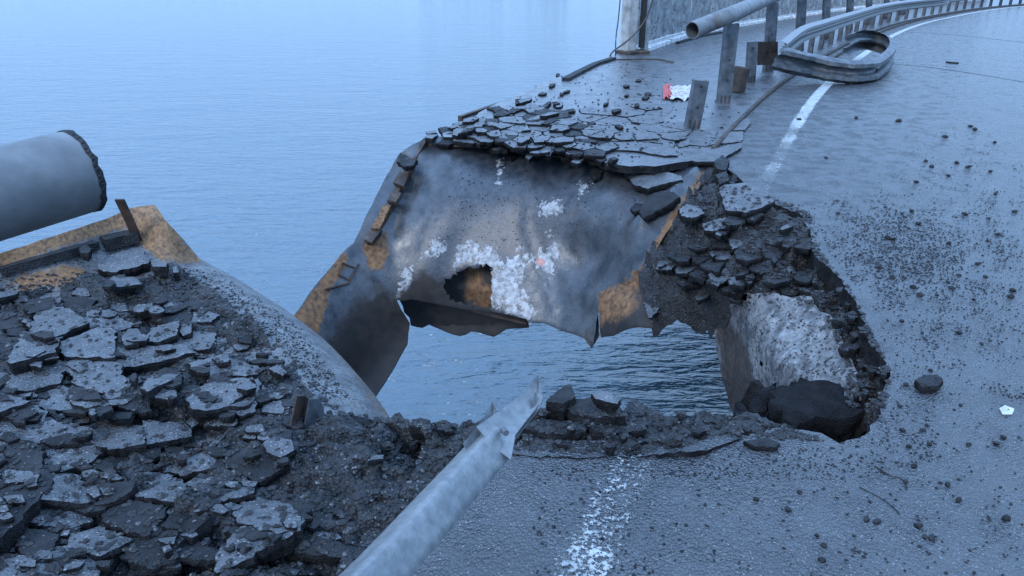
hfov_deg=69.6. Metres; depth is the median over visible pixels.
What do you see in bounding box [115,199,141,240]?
upright bar
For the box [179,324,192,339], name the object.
asphalt slab
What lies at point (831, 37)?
rail post
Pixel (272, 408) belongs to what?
asphalt plate
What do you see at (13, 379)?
asphalt slab
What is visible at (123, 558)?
asphalt plate
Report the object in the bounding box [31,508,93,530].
asphalt plate
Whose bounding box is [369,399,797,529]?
hole lip rubble
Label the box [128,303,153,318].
asphalt slab
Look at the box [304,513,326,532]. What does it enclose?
asphalt plate
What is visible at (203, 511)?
asphalt plate
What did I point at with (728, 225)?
asphalt chunk
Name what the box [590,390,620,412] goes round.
asphalt slab
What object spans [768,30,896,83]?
bent rail end
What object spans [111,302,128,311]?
asphalt plate
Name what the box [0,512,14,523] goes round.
asphalt chunk
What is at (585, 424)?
asphalt chunk
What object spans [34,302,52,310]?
asphalt plate
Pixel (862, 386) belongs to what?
asphalt chunk
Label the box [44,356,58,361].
asphalt plate
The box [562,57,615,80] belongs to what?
kerb strip
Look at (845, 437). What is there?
asphalt slab
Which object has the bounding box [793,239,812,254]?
asphalt plate
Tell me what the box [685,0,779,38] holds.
handrail pipe
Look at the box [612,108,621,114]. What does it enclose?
asphalt chunk
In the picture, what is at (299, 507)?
asphalt plate
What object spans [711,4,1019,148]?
steel edge angle
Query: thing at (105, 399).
asphalt plate
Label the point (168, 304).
asphalt plate
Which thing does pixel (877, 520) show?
asphalt lump
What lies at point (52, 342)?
asphalt plate
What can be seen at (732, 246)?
asphalt plate
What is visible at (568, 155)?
asphalt chunk
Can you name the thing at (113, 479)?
asphalt plate
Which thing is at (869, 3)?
handrail post
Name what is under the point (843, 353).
asphalt chunk
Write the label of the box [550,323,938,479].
road crumbs
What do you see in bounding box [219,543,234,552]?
asphalt plate
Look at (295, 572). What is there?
asphalt plate
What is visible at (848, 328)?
asphalt chunk
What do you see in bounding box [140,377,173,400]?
asphalt slab
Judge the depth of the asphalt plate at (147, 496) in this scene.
2.51 m
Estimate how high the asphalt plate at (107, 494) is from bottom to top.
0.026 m
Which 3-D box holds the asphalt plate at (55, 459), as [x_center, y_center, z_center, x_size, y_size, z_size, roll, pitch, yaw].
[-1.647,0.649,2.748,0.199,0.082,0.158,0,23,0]
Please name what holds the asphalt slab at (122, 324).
on the rubble at (349, 422)
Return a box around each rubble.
[0,262,416,575]
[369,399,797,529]
[639,167,880,438]
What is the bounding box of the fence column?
[616,0,650,54]
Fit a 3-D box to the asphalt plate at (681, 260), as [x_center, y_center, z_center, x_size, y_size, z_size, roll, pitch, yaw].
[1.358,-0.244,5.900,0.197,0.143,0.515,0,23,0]
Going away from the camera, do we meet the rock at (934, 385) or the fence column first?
the rock at (934, 385)
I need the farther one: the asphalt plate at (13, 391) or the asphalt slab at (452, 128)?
the asphalt slab at (452, 128)
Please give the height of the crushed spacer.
0.395 m
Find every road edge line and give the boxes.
[554,453,653,575]
[752,6,1023,211]
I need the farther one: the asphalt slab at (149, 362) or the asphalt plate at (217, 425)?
the asphalt slab at (149, 362)
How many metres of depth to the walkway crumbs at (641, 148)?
8.38 m
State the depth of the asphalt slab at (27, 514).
2.38 m
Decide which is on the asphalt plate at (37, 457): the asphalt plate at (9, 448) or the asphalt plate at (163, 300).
the asphalt plate at (9, 448)
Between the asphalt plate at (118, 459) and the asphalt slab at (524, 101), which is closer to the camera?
the asphalt plate at (118, 459)
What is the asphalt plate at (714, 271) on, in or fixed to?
on the crater rubble at (711, 315)
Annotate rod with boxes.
[615,59,673,62]
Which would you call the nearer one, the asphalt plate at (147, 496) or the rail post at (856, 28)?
the asphalt plate at (147, 496)
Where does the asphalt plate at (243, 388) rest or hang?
on the rubble at (349, 422)
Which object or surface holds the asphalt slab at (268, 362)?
on the deck plate at (361, 399)
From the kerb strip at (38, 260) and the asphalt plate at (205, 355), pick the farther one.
the kerb strip at (38, 260)
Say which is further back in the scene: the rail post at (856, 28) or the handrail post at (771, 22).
the rail post at (856, 28)
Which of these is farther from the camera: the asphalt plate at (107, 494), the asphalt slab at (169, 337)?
the asphalt slab at (169, 337)
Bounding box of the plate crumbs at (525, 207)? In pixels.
[429,163,657,251]
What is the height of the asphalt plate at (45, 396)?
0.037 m
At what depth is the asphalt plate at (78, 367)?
3.31 m
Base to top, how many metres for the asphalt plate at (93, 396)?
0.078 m
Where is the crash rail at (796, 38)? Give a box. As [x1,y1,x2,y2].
[779,0,965,58]
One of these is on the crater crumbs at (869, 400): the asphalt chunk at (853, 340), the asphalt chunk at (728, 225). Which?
the asphalt chunk at (853, 340)
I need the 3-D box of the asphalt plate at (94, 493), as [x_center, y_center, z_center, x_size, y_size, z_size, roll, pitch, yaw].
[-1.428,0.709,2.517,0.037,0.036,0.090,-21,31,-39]
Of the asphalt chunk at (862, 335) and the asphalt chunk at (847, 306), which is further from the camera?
the asphalt chunk at (847, 306)
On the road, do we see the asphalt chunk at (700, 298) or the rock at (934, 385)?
the rock at (934, 385)
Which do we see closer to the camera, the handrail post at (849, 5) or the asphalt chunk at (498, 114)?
the asphalt chunk at (498, 114)
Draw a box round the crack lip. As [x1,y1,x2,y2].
[513,435,741,459]
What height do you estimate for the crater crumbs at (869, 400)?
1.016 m
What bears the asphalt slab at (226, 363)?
on the rubble at (349, 422)
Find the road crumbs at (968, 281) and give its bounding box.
[858,133,1023,403]
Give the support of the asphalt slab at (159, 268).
on the rubble at (349, 422)
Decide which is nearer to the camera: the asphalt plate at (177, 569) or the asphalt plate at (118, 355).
the asphalt plate at (177, 569)
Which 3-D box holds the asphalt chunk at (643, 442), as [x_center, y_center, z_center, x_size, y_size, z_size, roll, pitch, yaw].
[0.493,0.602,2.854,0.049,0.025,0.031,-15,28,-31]
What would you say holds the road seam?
on the road
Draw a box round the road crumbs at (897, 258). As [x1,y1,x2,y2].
[811,194,1018,340]
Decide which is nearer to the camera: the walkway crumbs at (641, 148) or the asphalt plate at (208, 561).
the asphalt plate at (208, 561)
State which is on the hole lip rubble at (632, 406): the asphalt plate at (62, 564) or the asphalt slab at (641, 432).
the asphalt slab at (641, 432)
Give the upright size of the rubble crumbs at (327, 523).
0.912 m
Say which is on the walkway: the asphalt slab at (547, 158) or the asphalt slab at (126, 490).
the asphalt slab at (547, 158)
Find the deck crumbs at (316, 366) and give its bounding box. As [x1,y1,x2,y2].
[178,266,348,397]
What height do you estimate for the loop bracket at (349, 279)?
0.205 m
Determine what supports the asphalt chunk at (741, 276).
on the asphalt slab at (738, 286)
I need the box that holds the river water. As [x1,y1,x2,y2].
[0,0,840,425]
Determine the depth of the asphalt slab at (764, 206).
5.82 m
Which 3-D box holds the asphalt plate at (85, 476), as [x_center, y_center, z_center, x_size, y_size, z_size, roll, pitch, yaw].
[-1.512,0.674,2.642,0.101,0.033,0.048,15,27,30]
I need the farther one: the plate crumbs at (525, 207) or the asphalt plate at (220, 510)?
the plate crumbs at (525, 207)
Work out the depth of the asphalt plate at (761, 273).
4.99 m
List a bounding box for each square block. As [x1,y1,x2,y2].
[387,191,401,205]
[393,172,408,189]
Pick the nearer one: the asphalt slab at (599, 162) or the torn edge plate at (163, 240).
the torn edge plate at (163, 240)
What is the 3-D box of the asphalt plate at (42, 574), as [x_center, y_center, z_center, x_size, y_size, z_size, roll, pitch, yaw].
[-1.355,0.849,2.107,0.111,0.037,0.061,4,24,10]
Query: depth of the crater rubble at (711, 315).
5.75 m
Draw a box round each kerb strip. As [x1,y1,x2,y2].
[0,240,99,276]
[100,230,139,250]
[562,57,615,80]
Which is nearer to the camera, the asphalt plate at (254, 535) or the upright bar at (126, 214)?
the asphalt plate at (254, 535)
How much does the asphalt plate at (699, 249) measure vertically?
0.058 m
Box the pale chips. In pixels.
[0,265,451,575]
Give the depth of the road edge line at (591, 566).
2.35 m
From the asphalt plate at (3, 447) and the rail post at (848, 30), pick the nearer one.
the asphalt plate at (3, 447)
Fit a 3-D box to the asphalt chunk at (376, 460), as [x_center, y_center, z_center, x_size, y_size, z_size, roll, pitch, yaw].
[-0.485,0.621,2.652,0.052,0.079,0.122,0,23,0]
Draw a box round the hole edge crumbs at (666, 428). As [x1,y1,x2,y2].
[369,408,824,470]
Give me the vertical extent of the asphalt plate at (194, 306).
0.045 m
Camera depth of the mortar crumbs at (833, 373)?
4.21 m
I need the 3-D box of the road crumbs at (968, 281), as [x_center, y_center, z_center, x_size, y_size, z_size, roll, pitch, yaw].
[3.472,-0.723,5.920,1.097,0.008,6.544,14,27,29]
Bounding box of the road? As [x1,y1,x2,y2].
[336,5,1023,575]
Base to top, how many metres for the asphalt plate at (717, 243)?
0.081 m
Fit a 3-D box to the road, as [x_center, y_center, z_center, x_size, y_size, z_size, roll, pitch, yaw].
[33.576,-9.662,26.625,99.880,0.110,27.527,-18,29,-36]
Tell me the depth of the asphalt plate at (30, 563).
2.14 m
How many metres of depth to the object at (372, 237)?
7.34 m
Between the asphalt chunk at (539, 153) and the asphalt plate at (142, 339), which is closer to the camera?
the asphalt plate at (142, 339)
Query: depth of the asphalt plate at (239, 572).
2.16 m
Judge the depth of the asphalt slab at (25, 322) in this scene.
3.73 m
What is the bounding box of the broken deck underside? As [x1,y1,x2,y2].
[733,379,865,442]
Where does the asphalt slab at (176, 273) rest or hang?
on the rubble at (349, 422)
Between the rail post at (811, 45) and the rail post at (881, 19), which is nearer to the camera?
the rail post at (811, 45)
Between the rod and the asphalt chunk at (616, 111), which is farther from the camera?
the rod
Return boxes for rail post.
[745,41,757,82]
[796,43,803,50]
[807,38,814,53]
[818,34,824,49]
[828,30,834,44]
[837,27,843,40]
[846,24,851,35]
[854,21,859,31]
[862,19,867,29]
[870,16,875,27]
[878,14,883,24]
[886,12,891,22]
[895,11,900,20]
[904,10,908,18]
[913,9,917,16]
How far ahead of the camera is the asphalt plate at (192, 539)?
2.29 m
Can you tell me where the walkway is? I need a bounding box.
[428,0,1023,173]
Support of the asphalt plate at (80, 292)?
on the deck plate at (361, 399)
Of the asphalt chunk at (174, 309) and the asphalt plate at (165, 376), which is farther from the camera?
the asphalt chunk at (174, 309)
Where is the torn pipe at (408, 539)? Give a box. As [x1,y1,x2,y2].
[339,375,543,575]
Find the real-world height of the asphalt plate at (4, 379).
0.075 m
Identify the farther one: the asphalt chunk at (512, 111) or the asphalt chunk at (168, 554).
the asphalt chunk at (512, 111)
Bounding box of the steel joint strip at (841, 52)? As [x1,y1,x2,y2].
[832,4,1023,57]
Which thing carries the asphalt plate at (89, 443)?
on the deck plate at (361, 399)
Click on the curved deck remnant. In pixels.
(738, 354)
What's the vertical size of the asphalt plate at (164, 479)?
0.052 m
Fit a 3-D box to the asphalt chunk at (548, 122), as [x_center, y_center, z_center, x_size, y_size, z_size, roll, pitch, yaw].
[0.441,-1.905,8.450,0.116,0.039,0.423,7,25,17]
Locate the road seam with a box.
[898,64,1021,81]
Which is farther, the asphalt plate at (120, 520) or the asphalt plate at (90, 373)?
the asphalt plate at (90, 373)
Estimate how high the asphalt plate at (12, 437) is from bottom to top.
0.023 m
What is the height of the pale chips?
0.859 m
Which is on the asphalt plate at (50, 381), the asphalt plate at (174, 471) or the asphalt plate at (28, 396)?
the asphalt plate at (28, 396)
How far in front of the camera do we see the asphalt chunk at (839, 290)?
4.18 m
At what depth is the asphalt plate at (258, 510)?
2.39 m
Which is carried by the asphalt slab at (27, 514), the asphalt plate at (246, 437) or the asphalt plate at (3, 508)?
the asphalt plate at (3, 508)
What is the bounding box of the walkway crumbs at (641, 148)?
[465,61,739,161]
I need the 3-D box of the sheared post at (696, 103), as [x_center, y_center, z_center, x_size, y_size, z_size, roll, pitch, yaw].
[2.071,-2.063,8.268,0.208,0.547,0.116,-4,24,-9]
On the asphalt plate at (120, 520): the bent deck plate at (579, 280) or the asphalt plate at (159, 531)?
the asphalt plate at (159, 531)
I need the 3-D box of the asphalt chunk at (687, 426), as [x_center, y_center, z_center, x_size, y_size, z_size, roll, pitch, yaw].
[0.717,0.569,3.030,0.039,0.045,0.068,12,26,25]
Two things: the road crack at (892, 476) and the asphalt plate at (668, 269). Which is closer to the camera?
the road crack at (892, 476)
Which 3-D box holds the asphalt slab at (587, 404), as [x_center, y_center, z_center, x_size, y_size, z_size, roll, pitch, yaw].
[0.337,0.523,3.006,0.232,0.101,0.161,0,23,0]
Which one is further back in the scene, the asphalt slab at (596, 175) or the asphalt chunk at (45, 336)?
the asphalt slab at (596, 175)
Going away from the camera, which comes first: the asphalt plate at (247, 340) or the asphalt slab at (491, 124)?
the asphalt plate at (247, 340)
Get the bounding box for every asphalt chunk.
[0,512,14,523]
[12,419,25,429]
[30,330,54,342]
[60,530,69,538]
[63,560,84,573]
[71,430,92,442]
[88,408,97,420]
[102,279,116,291]
[129,373,138,386]
[149,306,164,318]
[153,463,162,471]
[161,545,173,558]
[164,305,187,315]
[168,395,177,402]
[175,454,186,466]
[188,366,209,378]
[219,412,235,422]
[243,453,260,461]
[255,352,268,358]
[277,457,288,467]
[368,455,383,465]
[383,441,391,452]
[409,441,418,453]
[421,424,431,437]
[437,429,454,435]
[458,127,475,137]
[462,117,478,124]
[473,123,482,127]
[475,128,488,135]
[486,106,507,111]
[493,106,500,113]
[493,110,509,117]
[508,108,520,114]
[517,136,530,145]
[522,128,530,132]
[522,435,532,443]
[529,150,550,155]
[534,135,551,144]
[538,92,546,96]
[539,412,549,419]
[540,112,558,119]
[541,118,557,126]
[553,146,564,153]
[555,101,562,108]
[555,441,568,449]
[562,152,571,157]
[567,426,575,434]
[582,421,589,427]
[603,430,612,439]
[604,443,616,455]
[607,157,617,165]
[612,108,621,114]
[614,125,623,129]
[619,433,627,443]
[624,442,639,453]
[635,438,645,444]
[642,95,649,100]
[658,263,666,269]
[666,438,682,447]
[670,426,678,432]
[676,411,686,420]
[682,420,691,428]
[693,427,705,437]
[695,293,709,304]
[709,253,716,260]
[715,232,721,239]
[725,221,731,229]
[729,298,742,304]
[735,270,748,280]
[742,426,751,434]
[744,273,754,283]
[746,281,752,287]
[771,257,777,267]
[776,237,782,245]
[780,224,793,234]
[798,287,814,295]
[812,280,817,288]
[831,305,840,311]
[831,317,842,329]
[836,287,842,294]
[838,345,848,358]
[844,301,851,312]
[844,322,852,333]
[847,312,854,323]
[848,343,859,356]
[850,336,857,343]
[853,392,858,402]
[856,362,865,371]
[856,372,866,379]
[858,328,870,339]
[858,383,868,391]
[861,390,868,401]
[867,366,876,378]
[879,368,886,383]
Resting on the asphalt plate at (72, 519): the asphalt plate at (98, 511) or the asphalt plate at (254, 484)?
the asphalt plate at (98, 511)
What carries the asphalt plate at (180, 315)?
on the deck plate at (361, 399)
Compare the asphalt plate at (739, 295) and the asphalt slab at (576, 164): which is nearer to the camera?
the asphalt plate at (739, 295)
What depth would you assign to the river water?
39.46 m
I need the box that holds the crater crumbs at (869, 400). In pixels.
[645,167,891,419]
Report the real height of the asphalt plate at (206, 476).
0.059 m
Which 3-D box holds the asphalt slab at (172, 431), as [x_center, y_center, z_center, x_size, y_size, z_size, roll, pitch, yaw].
[-1.357,0.583,2.890,0.201,0.080,0.182,-7,24,-15]
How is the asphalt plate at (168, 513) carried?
on the asphalt plate at (147, 496)
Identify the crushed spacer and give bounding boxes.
[732,66,749,92]
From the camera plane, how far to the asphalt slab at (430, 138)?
7.84 m
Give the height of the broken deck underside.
0.315 m
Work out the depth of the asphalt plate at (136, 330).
3.66 m
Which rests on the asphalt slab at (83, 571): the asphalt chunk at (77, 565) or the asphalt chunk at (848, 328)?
the asphalt chunk at (77, 565)
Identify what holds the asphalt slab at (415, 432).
on the hole lip rubble at (632, 406)
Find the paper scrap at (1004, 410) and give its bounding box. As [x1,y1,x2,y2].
[999,405,1013,414]
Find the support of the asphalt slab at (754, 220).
on the crater rubble at (711, 315)
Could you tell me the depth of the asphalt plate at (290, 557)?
2.33 m
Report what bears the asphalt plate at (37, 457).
on the rubble at (349, 422)
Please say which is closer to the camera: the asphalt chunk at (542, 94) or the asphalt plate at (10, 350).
the asphalt plate at (10, 350)
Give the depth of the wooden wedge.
7.43 m
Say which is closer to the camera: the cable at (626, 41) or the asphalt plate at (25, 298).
the asphalt plate at (25, 298)
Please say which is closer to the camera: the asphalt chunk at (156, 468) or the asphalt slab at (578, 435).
the asphalt chunk at (156, 468)
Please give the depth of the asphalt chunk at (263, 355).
3.49 m
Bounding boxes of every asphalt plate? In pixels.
[0,316,24,331]
[0,337,18,360]
[0,365,10,383]
[0,386,17,394]
[0,392,39,424]
[0,393,13,401]
[0,431,20,444]
[0,445,6,453]
[0,455,7,467]
[0,505,9,513]
[0,554,28,572]
[2,439,46,470]
[3,469,41,486]
[3,495,25,505]
[3,557,21,565]
[4,446,17,454]
[7,327,26,336]
[8,360,65,393]
[9,547,16,553]
[12,295,28,303]
[13,441,44,450]
[16,392,32,399]
[16,528,60,554]
[19,559,35,568]
[21,332,37,340]
[24,349,45,358]
[24,477,37,489]
[28,415,42,423]
[29,306,89,339]
[30,361,42,371]
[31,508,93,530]
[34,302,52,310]
[36,386,72,413]
[36,550,52,562]
[36,556,106,575]
[36,573,51,575]
[38,391,50,399]
[40,433,79,448]
[40,473,92,511]
[41,336,58,344]
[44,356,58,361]
[44,486,52,494]
[45,464,61,473]
[49,448,80,473]
[55,546,68,550]
[57,547,86,559]
[58,558,74,567]
[59,533,67,545]
[60,327,117,361]
[61,296,96,308]
[61,409,86,417]
[64,360,93,372]
[65,386,101,401]
[67,526,133,560]
[70,362,127,389]
[70,460,92,471]
[71,288,89,297]
[75,416,89,425]
[75,504,107,517]
[81,469,98,480]
[83,426,98,445]
[86,310,99,317]
[87,487,101,501]
[88,405,113,422]
[91,422,146,456]
[92,384,107,394]
[95,302,108,309]
[95,456,153,471]
[96,463,115,472]
[96,560,111,572]
[100,488,113,496]
[101,309,117,319]
[101,472,122,482]
[101,500,169,539]
[103,394,121,400]
[104,381,131,399]
[107,399,129,407]
[110,349,126,359]
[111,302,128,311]
[116,398,152,418]
[119,552,130,563]
[124,328,140,336]
[126,334,148,344]
[129,317,142,328]
[129,447,160,462]
[133,477,187,507]
[134,570,173,575]
[140,472,173,486]
[144,305,161,314]
[148,408,158,417]
[150,297,193,326]
[152,295,167,305]
[152,526,163,536]
[154,367,183,390]
[155,344,175,353]
[158,450,216,481]
[158,530,178,538]
[158,537,176,546]
[159,374,179,378]
[160,522,180,530]
[163,301,175,308]
[164,446,184,453]
[164,563,181,573]
[166,508,179,516]
[166,510,223,528]
[172,331,216,358]
[177,385,217,403]
[178,442,194,448]
[178,540,218,567]
[180,532,197,544]
[185,379,261,417]
[185,480,202,487]
[186,300,203,311]
[186,417,199,430]
[187,357,259,382]
[191,311,219,324]
[192,341,212,352]
[194,475,213,478]
[195,504,213,514]
[196,359,209,366]
[196,478,255,504]
[197,353,215,358]
[198,392,207,398]
[203,418,240,430]
[203,459,223,473]
[204,447,224,458]
[210,504,228,515]
[216,375,231,382]
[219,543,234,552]
[222,526,267,541]
[224,448,290,487]
[224,481,239,488]
[224,502,242,511]
[227,404,256,419]
[232,344,250,351]
[232,498,305,533]
[233,568,244,575]
[237,382,256,394]
[237,542,251,551]
[239,335,253,344]
[239,417,251,424]
[240,480,257,489]
[242,434,256,441]
[244,424,264,434]
[255,389,275,406]
[257,427,291,438]
[257,435,268,443]
[261,399,288,416]
[267,533,282,544]
[269,392,286,400]
[280,499,312,516]
[281,399,294,407]
[281,518,296,530]
[283,416,303,429]
[286,554,298,560]
[289,569,298,575]
[291,532,363,565]
[291,559,304,568]
[293,511,312,523]
[303,568,316,575]
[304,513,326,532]
[315,531,341,542]
[644,302,659,319]
[655,260,674,273]
[667,252,690,265]
[674,266,695,277]
[676,277,700,289]
[687,238,707,252]
[689,268,707,285]
[692,252,709,266]
[700,260,724,276]
[705,226,728,238]
[709,250,731,262]
[711,239,729,250]
[720,286,744,299]
[722,216,745,229]
[728,238,742,252]
[734,249,761,265]
[748,261,768,276]
[761,247,783,260]
[762,277,790,287]
[774,235,797,252]
[777,284,801,297]
[792,271,813,285]
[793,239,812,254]
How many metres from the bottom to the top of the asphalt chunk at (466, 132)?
0.064 m
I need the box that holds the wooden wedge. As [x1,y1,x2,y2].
[371,205,390,229]
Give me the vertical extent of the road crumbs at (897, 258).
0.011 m
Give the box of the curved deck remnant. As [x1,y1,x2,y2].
[715,291,862,411]
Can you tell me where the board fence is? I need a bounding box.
[636,0,899,50]
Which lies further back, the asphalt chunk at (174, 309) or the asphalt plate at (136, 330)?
the asphalt chunk at (174, 309)
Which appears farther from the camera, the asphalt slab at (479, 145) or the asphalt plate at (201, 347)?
the asphalt slab at (479, 145)
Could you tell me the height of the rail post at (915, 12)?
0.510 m
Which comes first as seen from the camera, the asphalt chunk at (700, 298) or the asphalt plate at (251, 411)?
the asphalt plate at (251, 411)
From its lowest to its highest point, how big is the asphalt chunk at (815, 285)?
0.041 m
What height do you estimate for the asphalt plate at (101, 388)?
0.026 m
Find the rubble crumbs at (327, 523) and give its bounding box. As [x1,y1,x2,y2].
[0,266,457,575]
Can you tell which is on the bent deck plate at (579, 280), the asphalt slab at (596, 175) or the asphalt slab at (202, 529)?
the asphalt slab at (596, 175)
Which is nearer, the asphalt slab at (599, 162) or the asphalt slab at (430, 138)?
the asphalt slab at (599, 162)
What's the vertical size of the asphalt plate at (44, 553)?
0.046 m
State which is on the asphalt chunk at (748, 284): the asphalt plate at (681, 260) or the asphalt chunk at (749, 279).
the asphalt chunk at (749, 279)
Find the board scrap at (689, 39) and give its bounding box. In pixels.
[675,31,722,43]
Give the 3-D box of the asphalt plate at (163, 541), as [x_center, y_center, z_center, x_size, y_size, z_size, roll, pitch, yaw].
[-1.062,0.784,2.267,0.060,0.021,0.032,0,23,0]
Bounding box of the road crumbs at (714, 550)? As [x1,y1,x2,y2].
[532,121,1023,575]
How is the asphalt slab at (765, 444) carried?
on the road
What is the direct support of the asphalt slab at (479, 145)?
on the walkway
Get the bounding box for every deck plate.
[40,259,389,451]
[294,136,704,395]
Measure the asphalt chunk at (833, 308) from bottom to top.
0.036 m
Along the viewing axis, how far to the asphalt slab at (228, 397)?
3.04 m
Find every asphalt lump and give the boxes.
[818,557,825,562]
[873,518,881,523]
[913,523,922,527]
[928,534,934,541]
[955,497,961,502]
[1001,514,1010,521]
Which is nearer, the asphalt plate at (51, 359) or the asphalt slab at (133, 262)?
the asphalt plate at (51, 359)
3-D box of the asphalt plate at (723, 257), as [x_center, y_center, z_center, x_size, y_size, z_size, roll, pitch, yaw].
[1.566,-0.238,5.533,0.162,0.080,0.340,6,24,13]
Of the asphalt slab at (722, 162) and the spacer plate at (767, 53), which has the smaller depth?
the asphalt slab at (722, 162)
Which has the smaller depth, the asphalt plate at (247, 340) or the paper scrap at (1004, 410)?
the paper scrap at (1004, 410)
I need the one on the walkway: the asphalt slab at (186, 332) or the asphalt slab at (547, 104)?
the asphalt slab at (547, 104)
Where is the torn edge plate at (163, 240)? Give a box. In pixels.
[0,205,209,291]
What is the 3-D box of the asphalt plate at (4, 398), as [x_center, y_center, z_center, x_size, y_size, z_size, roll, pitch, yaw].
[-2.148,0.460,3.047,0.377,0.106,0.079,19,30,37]
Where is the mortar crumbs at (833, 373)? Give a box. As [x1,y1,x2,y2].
[740,301,847,379]
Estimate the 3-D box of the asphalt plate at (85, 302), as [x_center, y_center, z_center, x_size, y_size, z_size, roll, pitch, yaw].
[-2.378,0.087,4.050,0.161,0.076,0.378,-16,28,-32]
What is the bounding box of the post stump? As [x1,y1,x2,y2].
[290,395,324,428]
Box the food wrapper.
[663,83,690,101]
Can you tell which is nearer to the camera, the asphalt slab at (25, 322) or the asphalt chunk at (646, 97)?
the asphalt slab at (25, 322)
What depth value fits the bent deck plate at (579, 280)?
7.39 m
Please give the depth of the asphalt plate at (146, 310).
3.80 m
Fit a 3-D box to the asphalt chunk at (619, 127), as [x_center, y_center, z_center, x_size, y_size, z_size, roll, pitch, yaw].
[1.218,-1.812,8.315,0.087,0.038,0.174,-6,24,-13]
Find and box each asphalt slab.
[0,291,18,304]
[0,372,37,398]
[0,393,32,421]
[0,405,108,475]
[0,465,53,555]
[0,551,120,575]
[7,331,63,374]
[18,318,33,329]
[23,297,57,319]
[64,344,195,378]
[68,377,142,415]
[78,243,91,261]
[84,315,134,331]
[91,481,137,507]
[98,248,150,276]
[103,276,142,293]
[107,411,134,426]
[121,331,140,349]
[125,516,213,575]
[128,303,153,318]
[138,420,193,450]
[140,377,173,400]
[146,321,180,345]
[151,261,168,276]
[151,389,178,407]
[172,266,179,280]
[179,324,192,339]
[188,377,255,425]
[209,435,225,446]
[212,354,230,367]
[214,516,303,575]
[249,358,284,367]
[262,436,294,460]
[269,365,287,381]
[397,153,417,171]
[408,418,431,440]
[425,134,437,142]
[426,130,436,133]
[436,133,453,148]
[438,126,449,135]
[448,125,457,130]
[472,140,485,148]
[484,122,498,126]
[504,152,520,161]
[512,105,530,111]
[517,96,531,105]
[520,419,587,440]
[525,115,539,123]
[525,152,535,163]
[531,136,553,145]
[540,148,551,160]
[542,101,551,108]
[546,385,575,419]
[560,108,575,114]
[561,157,573,162]
[567,398,625,425]
[570,157,585,168]
[574,138,596,144]
[587,425,624,440]
[590,169,602,182]
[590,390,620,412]
[593,153,606,165]
[624,172,682,193]
[625,417,647,438]
[630,203,642,216]
[639,190,680,221]
[677,204,704,224]
[701,218,733,236]
[708,267,731,291]
[713,155,729,174]
[714,171,728,187]
[718,183,774,219]
[727,277,745,290]
[743,437,779,451]
[745,213,763,225]
[749,383,775,416]
[767,378,864,433]
[812,428,854,440]
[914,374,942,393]
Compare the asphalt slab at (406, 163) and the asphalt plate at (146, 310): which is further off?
the asphalt slab at (406, 163)
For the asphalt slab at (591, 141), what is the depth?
7.56 m
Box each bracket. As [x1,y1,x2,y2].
[325,262,358,290]
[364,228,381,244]
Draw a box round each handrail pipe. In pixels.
[0,130,107,240]
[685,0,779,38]
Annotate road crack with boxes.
[860,487,899,514]
[874,466,906,488]
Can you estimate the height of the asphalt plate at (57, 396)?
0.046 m
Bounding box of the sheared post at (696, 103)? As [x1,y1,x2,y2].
[684,79,708,128]
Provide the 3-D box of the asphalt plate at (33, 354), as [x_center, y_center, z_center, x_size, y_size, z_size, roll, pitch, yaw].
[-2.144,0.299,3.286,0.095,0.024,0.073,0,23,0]
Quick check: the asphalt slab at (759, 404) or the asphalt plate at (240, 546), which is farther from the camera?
the asphalt slab at (759, 404)
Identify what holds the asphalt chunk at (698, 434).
on the hole lip rubble at (632, 406)
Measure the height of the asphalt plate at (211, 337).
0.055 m
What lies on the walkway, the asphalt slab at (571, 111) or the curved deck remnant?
the asphalt slab at (571, 111)
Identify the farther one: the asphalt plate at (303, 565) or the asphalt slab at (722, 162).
the asphalt slab at (722, 162)
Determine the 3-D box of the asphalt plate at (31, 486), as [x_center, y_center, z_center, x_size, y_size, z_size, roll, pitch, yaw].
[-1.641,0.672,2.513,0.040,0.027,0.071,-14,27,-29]
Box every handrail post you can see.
[716,23,738,102]
[762,3,778,70]
[795,0,806,50]
[822,0,830,39]
[845,0,853,30]
[866,0,872,24]
[883,0,889,18]
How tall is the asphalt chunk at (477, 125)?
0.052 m
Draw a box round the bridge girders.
[458,101,500,121]
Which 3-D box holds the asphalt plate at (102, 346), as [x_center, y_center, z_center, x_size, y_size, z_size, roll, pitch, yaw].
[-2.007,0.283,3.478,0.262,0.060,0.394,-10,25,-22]
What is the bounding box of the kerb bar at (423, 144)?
[364,138,427,244]
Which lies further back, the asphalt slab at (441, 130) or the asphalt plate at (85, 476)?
the asphalt slab at (441, 130)
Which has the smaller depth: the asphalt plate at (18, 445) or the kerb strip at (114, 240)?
the asphalt plate at (18, 445)
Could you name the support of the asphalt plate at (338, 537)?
on the rubble at (349, 422)
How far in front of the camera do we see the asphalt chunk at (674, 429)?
2.96 m
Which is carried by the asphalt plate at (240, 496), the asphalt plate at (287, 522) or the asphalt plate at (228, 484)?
the asphalt plate at (228, 484)
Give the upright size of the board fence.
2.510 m
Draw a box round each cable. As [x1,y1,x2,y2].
[609,0,652,55]
[615,0,620,55]
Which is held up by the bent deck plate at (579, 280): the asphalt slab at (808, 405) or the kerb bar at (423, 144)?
the kerb bar at (423, 144)
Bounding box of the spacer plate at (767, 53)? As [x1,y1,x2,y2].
[757,42,777,64]
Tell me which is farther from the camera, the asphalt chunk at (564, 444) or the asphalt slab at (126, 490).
the asphalt chunk at (564, 444)
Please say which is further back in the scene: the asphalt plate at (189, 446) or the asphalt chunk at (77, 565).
the asphalt plate at (189, 446)

